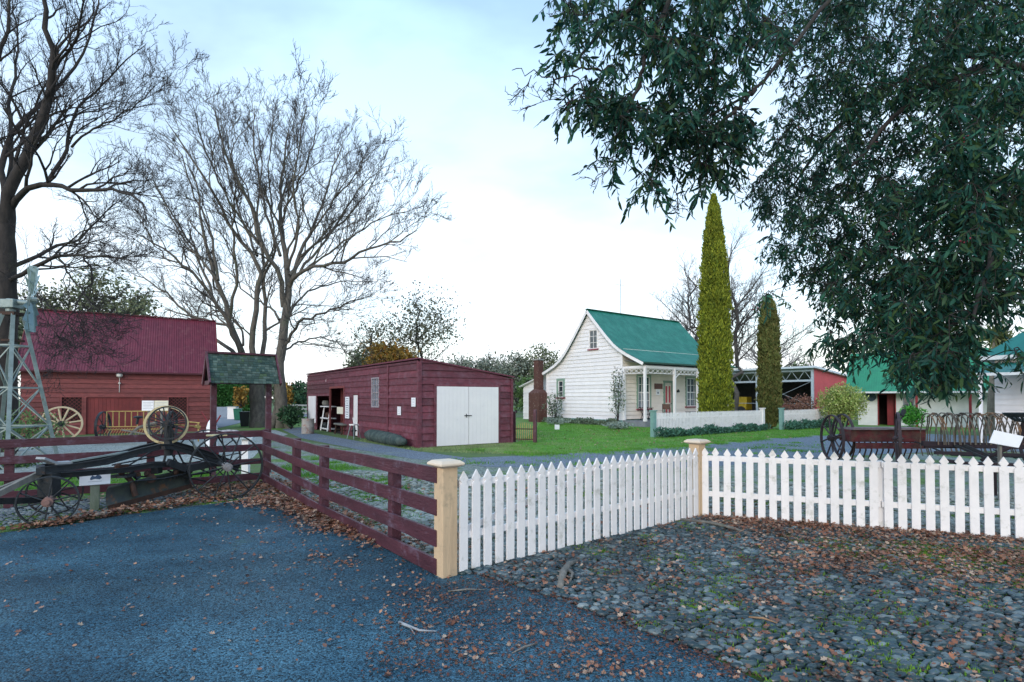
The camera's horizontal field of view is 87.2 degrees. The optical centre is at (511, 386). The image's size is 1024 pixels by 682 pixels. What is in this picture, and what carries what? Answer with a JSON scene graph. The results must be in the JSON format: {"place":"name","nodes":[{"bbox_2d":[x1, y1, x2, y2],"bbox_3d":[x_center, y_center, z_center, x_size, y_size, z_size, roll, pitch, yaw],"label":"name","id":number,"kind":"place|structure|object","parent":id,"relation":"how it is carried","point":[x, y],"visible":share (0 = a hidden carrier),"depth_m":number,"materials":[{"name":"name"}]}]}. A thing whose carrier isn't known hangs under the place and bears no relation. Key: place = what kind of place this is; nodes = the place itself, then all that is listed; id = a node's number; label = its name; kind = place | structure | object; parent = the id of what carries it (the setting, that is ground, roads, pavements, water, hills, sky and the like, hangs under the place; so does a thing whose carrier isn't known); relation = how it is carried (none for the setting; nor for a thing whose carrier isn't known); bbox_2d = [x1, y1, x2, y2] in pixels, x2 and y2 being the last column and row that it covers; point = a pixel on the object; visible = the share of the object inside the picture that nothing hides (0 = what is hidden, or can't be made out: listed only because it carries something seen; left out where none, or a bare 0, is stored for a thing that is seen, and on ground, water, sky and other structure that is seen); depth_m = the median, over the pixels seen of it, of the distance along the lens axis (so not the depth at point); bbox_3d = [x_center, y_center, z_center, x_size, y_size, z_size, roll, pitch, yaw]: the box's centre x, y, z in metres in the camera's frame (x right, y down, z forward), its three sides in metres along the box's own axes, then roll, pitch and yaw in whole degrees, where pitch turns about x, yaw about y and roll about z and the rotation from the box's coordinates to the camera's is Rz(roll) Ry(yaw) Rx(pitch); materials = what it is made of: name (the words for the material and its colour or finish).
{"place":"outdoors","nodes":[
{"label":"outdoors","id":0,"kind":"place"},
{"bbox_2d":[18,308,217,435],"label":"red barn","id":1,"kind":"structure","parent":0,"point":[172,352],"depth_m":25.49,"materials":[{"name":"paint"}]},
{"bbox_2d":[59,396,83,422],"bbox_3d":[-19.694,1.005,24.056,0.833,1.199,0.110,1,-1,-32],"label":"window","id":2,"kind":"structure","parent":1,"relation":"in","point":[75,402],"depth_m":24.08,"materials":[{"name":"red paint"}]},
{"bbox_2d":[86,397,140,433],"bbox_3d":[-18.406,1.322,24.881,2.047,1.659,0.025,1,-1,-32],"label":"door","id":3,"kind":"structure","parent":1,"relation":"in","point":[124,403],"depth_m":24.87,"materials":[{"name":"wood"}]},
{"bbox_2d":[167,396,188,420],"bbox_3d":[-16.279,1.048,26.190,0.882,1.199,0.110,1,-1,-32],"label":"window","id":4,"kind":"structure","parent":1,"relation":"in","point":[181,402],"depth_m":26.23,"materials":[{"name":"red paint"}]},
{"bbox_2d":[0,430,286,473],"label":"gravel yard","id":5,"kind":"structure","parent":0,"point":[94,448],"depth_m":16.82,"materials":[{"name":"gravel"}]},
{"bbox_2d":[0,265,58,469],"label":"farm windmill","id":6,"kind":"object","parent":5,"relation":"on","point":[10,306],"visible":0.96,"depth_m":12.29,"materials":[{"name":"metal"}]},
{"bbox_2d":[2,409,69,453],"bbox_3d":[-14.493,1.283,15.423,2.443,1.407,2.637,0,-1,0],"label":"weedy bush","id":7,"kind":"object","parent":5,"relation":"on","point":[29,418],"visible":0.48,"depth_m":15.57,"materials":[{"name":"green plant"}]},
{"bbox_2d":[40,406,82,437],"bbox_3d":[-16.339,1.323,19.328,1.474,1.240,0.788,0,-1,0],"label":"wagon wheel","id":8,"kind":"object","parent":5,"relation":"on","point":[65,422],"visible":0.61,"depth_m":19.32,"materials":[{"name":"beige wood"}]},
{"bbox_2d":[0,0,209,451],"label":"bare tree","id":9,"kind":"object","parent":5,"relation":"on","point":[32,142],"visible":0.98,"depth_m":16.16,"materials":[{"name":"brown plant"}]},
{"bbox_2d":[94,411,177,435],"bbox_3d":[-13.550,1.427,19.433,2.357,1.120,1.499,0,-1,-8],"label":"yellow hay tedder","id":10,"kind":"object","parent":5,"relation":"on","point":[110,426],"visible":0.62,"depth_m":19.14,"materials":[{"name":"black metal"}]},
{"bbox_2d":[0,486,365,538],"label":"roadside verge","id":11,"kind":"structure","parent":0,"point":[8,529],"depth_m":7.65,"materials":[{"name":"plant"}]},
{"bbox_2d":[79,474,110,509],"bbox_3d":[-6.101,1.535,7.864,0.360,0.560,0.135,1,-1,-36],"label":"information sign","id":12,"kind":"object","parent":11,"relation":"on","point":[94,482],"visible":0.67,"depth_m":7.84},
{"bbox_2d":[0,406,262,526],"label":"road grader","id":13,"kind":"object","parent":11,"relation":"on","point":[48,475],"visible":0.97,"depth_m":8.25,"materials":[{"name":"black metal"}]},
{"bbox_2d":[0,486,280,526],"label":"verge pebbles","id":14,"kind":"object","parent":11,"relation":"on","point":[57,507],"visible":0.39,"depth_m":7.96,"materials":[{"name":"gravel"}]},
{"bbox_2d":[0,489,280,527],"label":"verge moss","id":15,"kind":"object","parent":11,"relation":"on","point":[102,507],"visible":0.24,"depth_m":7.92,"materials":[{"name":"plant"}]},
{"bbox_2d":[217,417,306,429],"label":"lawn","id":16,"kind":"structure","parent":0,"point":[236,427],"depth_m":28.98,"materials":[{"name":"plant"}]},
{"bbox_2d":[86,67,320,427],"bbox_3d":[-18.346,-8.750,31.105,14.836,22.680,10.051,0,-1,0],"label":"bare tree","id":17,"kind":"object","parent":16,"relation":"on","point":[257,404],"visible":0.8,"depth_m":30.52,"materials":[{"name":"grey plant"}]},
{"bbox_2d":[217,414,306,427],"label":"lane","id":18,"kind":"structure","parent":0,"point":[223,422],"depth_m":35.98,"materials":[{"name":"gravel"}]},
{"bbox_2d":[232,386,248,407],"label":"autumn bush","id":19,"kind":"object","parent":18,"relation":"on","point":[239,397],"visible":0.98,"depth_m":51.72,"materials":[{"name":"orange plant"}]},
{"bbox_2d":[0,496,758,681],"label":"asphalt road","id":20,"kind":"structure","parent":0,"point":[317,661],"depth_m":4.07,"materials":[{"name":"asphalt"}]},
{"bbox_2d":[2,505,650,679],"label":"asphalt chippings","id":21,"kind":"object","parent":20,"relation":"on","point":[256,619],"visible":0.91,"depth_m":4.22,"materials":[{"name":"stone"}]},
{"bbox_2d":[2,504,740,680],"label":"scattered leaves","id":22,"kind":"object","parent":20,"relation":"on","point":[547,643],"visible":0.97,"depth_m":3.73,"materials":[{"name":"brown plant"}]},
{"bbox_2d":[427,458,464,578],"bbox_3d":[-0.616,1.217,4.996,0.259,1.076,0.259,1,-2,-38],"label":"gate post","id":23,"kind":"object","parent":20,"relation":"on","point":[445,518],"visible":1,"depth_m":4.93,"materials":[{"name":"beige paint"}]},
{"bbox_2d":[457,458,599,571],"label":"picket gate","id":24,"kind":"structure","parent":23,"relation":"attached to","point":[473,530],"depth_m":5.51,"materials":[{"name":"white paint"}]},
{"bbox_2d":[358,571,765,681],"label":"leaf crumbs","id":25,"kind":"object","parent":20,"relation":"on","point":[619,642],"visible":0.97,"depth_m":3.61,"materials":[{"name":"plant"}]},
{"bbox_2d":[0,399,1019,549],"bbox_3d":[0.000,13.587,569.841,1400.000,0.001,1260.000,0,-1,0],"label":"ground","id":26,"kind":"structure","parent":0,"point":[255,468],"depth_m":16.89,"materials":[{"name":"plant"}]},
{"bbox_2d":[18,281,75,375],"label":"evergreen tree","id":27,"kind":"object","parent":26,"relation":"on","point":[20,329],"visible":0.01,"depth_m":43.98,"materials":[{"name":"green plant"}]},
{"bbox_2d":[38,260,150,313],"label":"evergreen tree","id":28,"kind":"object","parent":26,"relation":"on","point":[95,286],"visible":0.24,"depth_m":45.47,"materials":[{"name":"green plant"}]},
{"bbox_2d":[93,287,165,316],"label":"evergreen tree","id":29,"kind":"object","parent":26,"relation":"on","point":[141,303],"visible":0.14,"depth_m":45.23,"materials":[{"name":"green plant"}]},
{"bbox_2d":[0,430,262,508],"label":"rail fence","id":30,"kind":"object","parent":26,"relation":"on","point":[9,459],"visible":0.45,"depth_m":8.54,"materials":[{"name":"red paint"}]},
{"bbox_2d":[217,384,249,410],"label":"clipped hedge","id":31,"kind":"object","parent":26,"relation":"on","point":[225,393],"visible":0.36,"depth_m":58.18,"materials":[{"name":"green plant"}]},
{"bbox_2d":[202,351,281,475],"bbox_3d":[-5.830,0.581,11.590,1.390,2.624,0.982,1,-2,-38],"label":"shingled shelter","id":32,"kind":"object","parent":26,"relation":"on","point":[240,368],"visible":0.99,"depth_m":11.41,"materials":[{"name":"red paint"}]},
{"bbox_2d":[235,437,253,473],"bbox_3d":[-5.706,1.442,11.562,0.370,0.900,0.280,0,-1,0],"label":"lectern board","id":33,"kind":"object","parent":26,"relation":"on","point":[246,455],"visible":0.43,"depth_m":11.51,"materials":[{"name":"white"}]},
{"bbox_2d":[288,378,306,407],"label":"conifer bush","id":34,"kind":"object","parent":26,"relation":"on","point":[300,396],"visible":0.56,"depth_m":51.72,"materials":[{"name":"green plant"}]},
{"bbox_2d":[142,38,454,427],"bbox_3d":[-11.005,-8.573,29.743,14.876,22.068,13.117,0,-1,-15],"label":"bare tree","id":35,"kind":"object","parent":26,"relation":"on","point":[283,338],"visible":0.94,"depth_m":28.50,"materials":[{"name":"grey plant"}]},
{"bbox_2d":[340,345,373,368],"bbox_3d":[-10.940,-0.235,39.971,3.594,5.682,3.827,0,-1,0],"label":"autumn tree","id":36,"kind":"object","parent":26,"relation":"on","point":[354,363],"visible":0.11,"depth_m":39.55,"materials":[{"name":"green plant"}]},
{"bbox_2d":[339,309,400,356],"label":"half bare tree","id":37,"kind":"object","parent":26,"relation":"on","point":[368,331],"visible":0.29,"depth_m":45.62,"materials":[{"name":"green plant"}]},
{"bbox_2d":[364,429,406,445],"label":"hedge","id":38,"kind":"object","parent":26,"relation":"on","point":[384,437],"visible":0.95,"depth_m":18.93,"materials":[{"name":"plant"}]},
{"bbox_2d":[360,335,419,364],"bbox_3d":[-8.479,-0.472,38.076,4.380,6.178,4.648,0,-1,0],"label":"autumn tree","id":39,"kind":"object","parent":26,"relation":"on","point":[393,353],"visible":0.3,"depth_m":37.29,"materials":[{"name":"orange plant"}]},
{"bbox_2d":[306,357,514,447],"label":"red shed","id":40,"kind":"structure","parent":26,"relation":"on","point":[459,405],"depth_m":19.20,"materials":[{"name":"paint"}]},
{"bbox_2d":[308,396,315,422],"bbox_3d":[-10.634,1.199,28.577,0.035,1.400,1.438,1,-1,-35],"label":"open door","id":41,"kind":"structure","parent":40,"relation":"in","point":[311,399],"depth_m":28.44,"materials":[{"name":"white paint"}]},
{"bbox_2d":[371,377,378,407],"bbox_3d":[-5.331,0.225,21.022,0.075,1.170,0.803,1,-1,-35],"label":"window","id":42,"kind":"structure","parent":40,"relation":"in","point":[374,381],"depth_m":21.06,"materials":[{"name":"glass"}]},
{"bbox_2d":[437,386,471,445],"bbox_3d":[-1.966,1.001,18.439,1.348,2.010,0.065,1,-1,-35],"label":"door","id":43,"kind":"structure","parent":40,"relation":"in","point":[453,415],"depth_m":18.41,"materials":[{"name":"white paint"}]},
{"bbox_2d":[469,387,497,443],"bbox_3d":[-1.002,1.016,19.132,1.227,2.010,0.025,1,-1,-35],"label":"door","id":44,"kind":"structure","parent":40,"relation":"in","point":[483,401],"depth_m":19.11,"materials":[{"name":"white paint"}]},
{"bbox_2d":[372,278,470,360],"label":"half bare tree","id":45,"kind":"object","parent":26,"relation":"on","point":[417,330],"visible":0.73,"depth_m":41.62,"materials":[{"name":"green plant"}]},
{"bbox_2d":[359,437,545,454],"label":"grass","id":46,"kind":"structure","parent":26,"relation":"on","point":[468,447],"depth_m":17.44,"materials":[{"name":"plant"}]},
{"bbox_2d":[436,351,483,369],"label":"scrub tree","id":47,"kind":"object","parent":26,"relation":"on","point":[464,362],"visible":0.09,"depth_m":61.51,"materials":[{"name":"green plant"}]},
{"bbox_2d":[473,344,505,372],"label":"scrub tree","id":48,"kind":"object","parent":26,"relation":"on","point":[486,364],"visible":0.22,"depth_m":63.38,"materials":[{"name":"green plant"}]},
{"bbox_2d":[497,350,533,412],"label":"scrub tree","id":49,"kind":"object","parent":26,"relation":"on","point":[516,367],"visible":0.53,"depth_m":59.25,"materials":[{"name":"green plant"}]},
{"bbox_2d":[513,375,533,411],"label":"scrub tree","id":50,"kind":"object","parent":26,"relation":"on","point":[519,391],"visible":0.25,"depth_m":44.78,"materials":[{"name":"green plant"}]},
{"bbox_2d":[520,342,560,380],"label":"scrub tree","id":51,"kind":"object","parent":26,"relation":"on","point":[548,360],"visible":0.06,"depth_m":59.53,"materials":[{"name":"green plant"}]},
{"bbox_2d":[649,248,751,342],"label":"bare background tree","id":52,"kind":"object","parent":26,"relation":"on","point":[676,313],"visible":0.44,"depth_m":49.65,"materials":[{"name":"brown plant"}]},
{"bbox_2d":[673,221,800,410],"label":"bare background tree","id":53,"kind":"object","parent":26,"relation":"on","point":[736,312],"visible":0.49,"depth_m":45.40,"materials":[{"name":"brown plant"}]},
{"bbox_2d":[738,397,751,414],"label":"old tractor","id":54,"kind":"object","parent":26,"relation":"on","point":[745,403],"visible":0.39,"depth_m":48.85,"materials":[{"name":"yellow metal"}]},
{"bbox_2d":[733,289,821,368],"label":"bare background tree","id":55,"kind":"object","parent":26,"relation":"on","point":[783,349],"visible":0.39,"depth_m":53.40,"materials":[{"name":"brown plant"}]},
{"bbox_2d":[730,366,849,416],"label":"open implement shed","id":56,"kind":"structure","parent":26,"relation":"on","point":[811,381],"depth_m":46.13,"materials":[{"name":"red metal"}]},
{"bbox_2d":[976,331,1023,442],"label":"verandah house","id":57,"kind":"structure","parent":26,"relation":"on","point":[1010,399],"depth_m":19.62,"materials":[{"name":"white paint"}]},
{"bbox_2d":[979,321,1020,433],"bbox_3d":[22.250,-0.467,24.513,2.068,5.272,1.624,-1,-1,25],"label":"cabbage tree","id":58,"kind":"object","parent":26,"relation":"on","point":[991,393],"visible":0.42,"depth_m":24.40,"materials":[{"name":"green plant"}]},
{"bbox_2d":[0,0,1023,398],"label":"sky","id":59,"kind":"structure","parent":0,"point":[530,246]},
{"bbox_2d":[270,441,1023,572],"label":"pebble yard","id":60,"kind":"structure","parent":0,"point":[468,469],"depth_m":11.87,"materials":[{"name":"gravel"}]},
{"bbox_2d":[0,472,406,549],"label":"leaf drift","id":61,"kind":"object","parent":60,"relation":"on","point":[309,513],"visible":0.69,"depth_m":7.81,"materials":[{"name":"plant"}]},
{"bbox_2d":[0,455,425,520],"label":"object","id":62,"kind":"structure","parent":60,"relation":"on","point":[343,467],"depth_m":10.95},
{"bbox_2d":[261,429,436,574],"bbox_3d":[-2.669,1.279,7.591,0.148,1.060,6.574,1,-2,-38],"label":"rail fence","id":63,"kind":"object","parent":60,"relation":"on","point":[392,518],"visible":0.94,"depth_m":6.21,"materials":[{"name":"red paint"}]},
{"bbox_2d":[0,483,804,561],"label":"yard leaves","id":64,"kind":"object","parent":60,"relation":"on","point":[416,541],"visible":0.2,"depth_m":6.93,"materials":[{"name":"brown plant"}]},
{"bbox_2d":[268,470,1014,568],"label":"yard pebbles","id":65,"kind":"object","parent":60,"relation":"on","point":[420,519],"visible":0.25,"depth_m":7.96,"materials":[{"name":"grey gravel"}]},
{"bbox_2d":[304,472,1014,549],"bbox_3d":[2.205,1.789,7.539,14.628,0.039,5.424,0,-1,16],"label":"yard moss","id":66,"kind":"object","parent":60,"relation":"on","point":[583,496],"visible":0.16,"depth_m":8.69,"materials":[{"name":"plant"}]},
{"bbox_2d":[684,439,709,515],"bbox_3d":[2.583,1.269,7.495,0.259,1.076,0.259,1,-2,-38],"label":"gate post","id":67,"kind":"object","parent":60,"relation":"on","point":[698,445],"visible":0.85,"depth_m":7.41,"materials":[{"name":"beige paint"}]},
{"bbox_2d":[601,448,698,536],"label":"picket gate","id":68,"kind":"structure","parent":67,"relation":"attached to","point":[613,465],"depth_m":6.73,"materials":[{"name":"white paint"}]},
{"bbox_2d":[505,0,1023,413],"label":"eucalyptus tree","id":69,"kind":"object","parent":60,"relation":"on","point":[957,191],"visible":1,"depth_m":5.68,"materials":[{"name":"green plant"}]},
{"bbox_2d":[702,448,1023,539],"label":"picket fence","id":70,"kind":"object","parent":60,"relation":"on","point":[880,503],"visible":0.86,"depth_m":6.70,"materials":[{"name":"white paint"}]},
{"bbox_2d":[820,414,925,459],"bbox_3d":[9.447,1.328,14.225,2.606,1.200,1.900,0,-1,0],"label":"red seed drill","id":71,"kind":"object","parent":60,"relation":"on","point":[853,434],"visible":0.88,"depth_m":13.83,"materials":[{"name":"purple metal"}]},
{"bbox_2d":[892,409,1023,462],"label":"dump rake","id":72,"kind":"object","parent":60,"relation":"on","point":[969,447],"visible":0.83,"depth_m":12.28,"materials":[{"name":"metal"}]},
{"bbox_2d":[939,412,1023,495],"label":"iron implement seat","id":73,"kind":"object","parent":60,"relation":"on","point":[1017,416],"visible":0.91,"depth_m":9.22,"materials":[{"name":"metal"}]},
{"bbox_2d":[989,430,1023,499],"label":"tilted sign","id":74,"kind":"object","parent":60,"relation":"on","point":[999,438],"visible":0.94,"depth_m":8.64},
{"bbox_2d":[282,427,1023,467],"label":"gravel drive","id":75,"kind":"structure","parent":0,"point":[809,441],"depth_m":16.47,"materials":[{"name":"grey gravel"}]},
{"bbox_2d":[275,401,304,428],"bbox_3d":[-11.711,1.515,28.447,1.461,1.485,1.514,0,-1,0],"label":"ivy mound","id":76,"kind":"object","parent":75,"relation":"on","point":[289,414],"visible":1,"depth_m":28.25,"materials":[{"name":"green plant"}]},
{"bbox_2d":[301,418,314,433],"bbox_3d":[-9.400,1.819,24.761,0.580,0.700,0.574,0,-1,0],"label":"concrete drum","id":77,"kind":"object","parent":75,"relation":"on","point":[307,427],"visible":0.99,"depth_m":24.54,"materials":[{"name":"concrete"}]},
{"bbox_2d":[479,418,977,454],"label":"front lawn","id":78,"kind":"structure","parent":0,"point":[522,420],"depth_m":22.94,"materials":[{"name":"plant"}]},
{"bbox_2d":[513,410,536,442],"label":"garden gate","id":79,"kind":"structure","parent":78,"relation":"on","point":[534,433],"depth_m":19.92,"materials":[{"name":"red paint"}]},
{"bbox_2d":[542,391,563,419],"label":"garden shrub","id":80,"kind":"object","parent":78,"relation":"on","point":[555,411],"visible":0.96,"depth_m":34.92,"materials":[{"name":"green plant"}]},
{"bbox_2d":[542,415,619,424],"bbox_3d":[4.188,2.149,34.031,0.737,0.698,7.248,1,-1,-36],"label":"plinth planting","id":81,"kind":"object","parent":78,"relation":"on","point":[587,420],"visible":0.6,"depth_m":33.29,"materials":[{"name":"green plant"}]},
{"bbox_2d":[608,367,626,420],"bbox_3d":[6.089,0.548,31.006,1.097,3.514,1.052,-1,-1,25],"label":"climbing rose","id":82,"kind":"object","parent":78,"relation":"on","point":[618,394],"visible":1,"depth_m":30.96,"materials":[{"name":"green plant"}]},
{"bbox_2d":[519,279,737,426],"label":"white cottage","id":83,"kind":"structure","parent":78,"relation":"on","point":[644,353],"depth_m":33.88,"materials":[{"name":"paint"}]},
{"bbox_2d":[587,328,598,350],"bbox_3d":[5.054,-2.929,33.430,0.140,1.317,0.915,1,-1,-37],"label":"window","id":84,"kind":"structure","parent":83,"relation":"in","point":[592,333],"depth_m":33.44,"materials":[{"name":"white paint"}]},
{"bbox_2d":[636,374,652,409],"bbox_3d":[7.995,0.337,32.571,1.426,2.150,0.140,1,-1,-37],"label":"window","id":85,"kind":"structure","parent":83,"relation":"in","point":[639,377],"depth_m":32.47,"materials":[{"name":"glass"}]},
{"bbox_2d":[685,376,695,407],"bbox_3d":[11.920,0.349,35.516,1.590,2.050,0.140,1,-1,-37],"label":"window","id":86,"kind":"structure","parent":83,"relation":"in","point":[689,380],"depth_m":35.39,"materials":[{"name":"glass"}]},
{"bbox_2d":[451,433,829,466],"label":"lawn edge grass","id":87,"kind":"structure","parent":78,"relation":"on","point":[602,452],"depth_m":16.60,"materials":[{"name":"plant"}]},
{"bbox_2d":[649,408,765,436],"bbox_3d":[9.406,1.606,25.089,8.990,1.140,0.240,1,-1,-37],"label":"picket fence","id":88,"kind":"object","parent":78,"relation":"on","point":[757,417],"visible":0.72,"depth_m":24.61,"materials":[{"name":"white paint"}]},
{"bbox_2d":[653,423,770,437],"bbox_3d":[9.450,1.981,24.721,9.133,0.624,0.810,1,-2,-37],"label":"fence ground cover","id":89,"kind":"object","parent":78,"relation":"on","point":[707,429],"visible":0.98,"depth_m":24.19,"materials":[{"name":"green plant"}]},
{"bbox_2d":[694,193,735,425],"bbox_3d":[10.357,-3.854,27.511,1.990,12.258,2.034,0,-1,0],"label":"columnar cypress","id":90,"kind":"object","parent":78,"relation":"on","point":[714,333],"visible":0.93,"depth_m":27.02,"materials":[{"name":"green plant"}]},
{"bbox_2d":[754,297,783,428],"bbox_3d":[13.619,-1.293,28.542,1.472,7.181,1.442,0,-1,0],"label":"columnar cypress","id":91,"kind":"object","parent":78,"relation":"on","point":[769,383],"visible":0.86,"depth_m":28.16,"materials":[{"name":"green plant"}]},
{"bbox_2d":[782,393,820,421],"bbox_3d":[18.059,1.365,33.462,2.211,1.987,2.503,0,-1,0],"label":"dry bush","id":92,"kind":"object","parent":78,"relation":"on","point":[801,406],"visible":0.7,"depth_m":33.32,"materials":[{"name":"brown plant"}]},
{"bbox_2d":[778,408,827,429],"bbox_3d":[15.901,1.692,29.227,5.240,1.140,0.240,1,-1,-37],"label":"picket fence","id":93,"kind":"object","parent":78,"relation":"on","point":[807,414],"visible":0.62,"depth_m":28.81,"materials":[{"name":"white paint"}]},
{"bbox_2d":[783,417,832,429],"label":"hedge","id":94,"kind":"object","parent":78,"relation":"on","point":[803,424],"visible":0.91,"depth_m":28.34,"materials":[{"name":"green plant"}]},
{"bbox_2d":[816,381,869,426],"bbox_3d":[18.077,0.975,29.503,2.202,2.613,2.588,0,-1,0],"label":"variegated bush","id":95,"kind":"object","parent":78,"relation":"on","point":[837,400],"visible":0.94,"depth_m":29.09,"materials":[{"name":"green plant"}]},
{"bbox_2d":[898,403,928,426],"bbox_3d":[20.388,1.512,27.421,1.345,1.440,1.439,0,-1,0],"label":"garden shrub","id":96,"kind":"object","parent":78,"relation":"on","point":[914,415],"visible":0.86,"depth_m":27.29,"materials":[{"name":"green plant"}]},
{"bbox_2d":[846,348,990,427],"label":"white cottage","id":97,"kind":"structure","parent":78,"relation":"on","point":[886,405],"depth_m":31.90,"materials":[{"name":"wood"}]},
{"bbox_2d":[887,395,893,424],"bbox_3d":[22.722,1.401,32.263,0.335,1.810,0.050,-1,-1,37],"label":"door","id":98,"kind":"structure","parent":97,"relation":"in","point":[890,398],"depth_m":32.24,"materials":[{"name":"red paint"}]},
{"bbox_2d":[458,515,1023,681],"bbox_3d":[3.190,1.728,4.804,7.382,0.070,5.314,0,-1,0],"label":"cobblestones","id":99,"kind":"structure","parent":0,"point":[691,639],"depth_m":4.28,"materials":[{"name":"stone"}]},
{"bbox_2d":[557,559,577,588],"bbox_3d":[0.514,1.705,4.937,0.130,0.096,0.761,0,-1,18],"label":"driftwood piece","id":100,"kind":"object","parent":99,"relation":"on","point":[565,569],"visible":0.93,"depth_m":4.85,"materials":[{"name":"wood"}]},
{"bbox_2d":[674,518,748,533],"bbox_3d":[2.525,1.743,6.841,0.145,0.057,1.034,1,-2,-42],"label":"fallen branch","id":101,"kind":"object","parent":99,"relation":"on","point":[711,523],"visible":0.8,"depth_m":6.85,"materials":[{"name":"wood"}]},
{"bbox_2d":[492,508,1023,681],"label":"apron leaves","id":102,"kind":"object","parent":99,"relation":"on","point":[948,568],"visible":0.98,"depth_m":5.24,"materials":[{"name":"brown plant"}]},
{"bbox_2d":[497,515,1023,681],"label":"leaf crumbs","id":103,"kind":"object","parent":99,"relation":"on","point":[799,573],"visible":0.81,"depth_m":4.74,"materials":[{"name":"plant"}]},
{"bbox_2d":[567,519,1023,681],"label":"apron moss","id":104,"kind":"object","parent":99,"relation":"on","point":[872,642],"visible":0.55,"depth_m":4.53,"materials":[{"name":"plant"}]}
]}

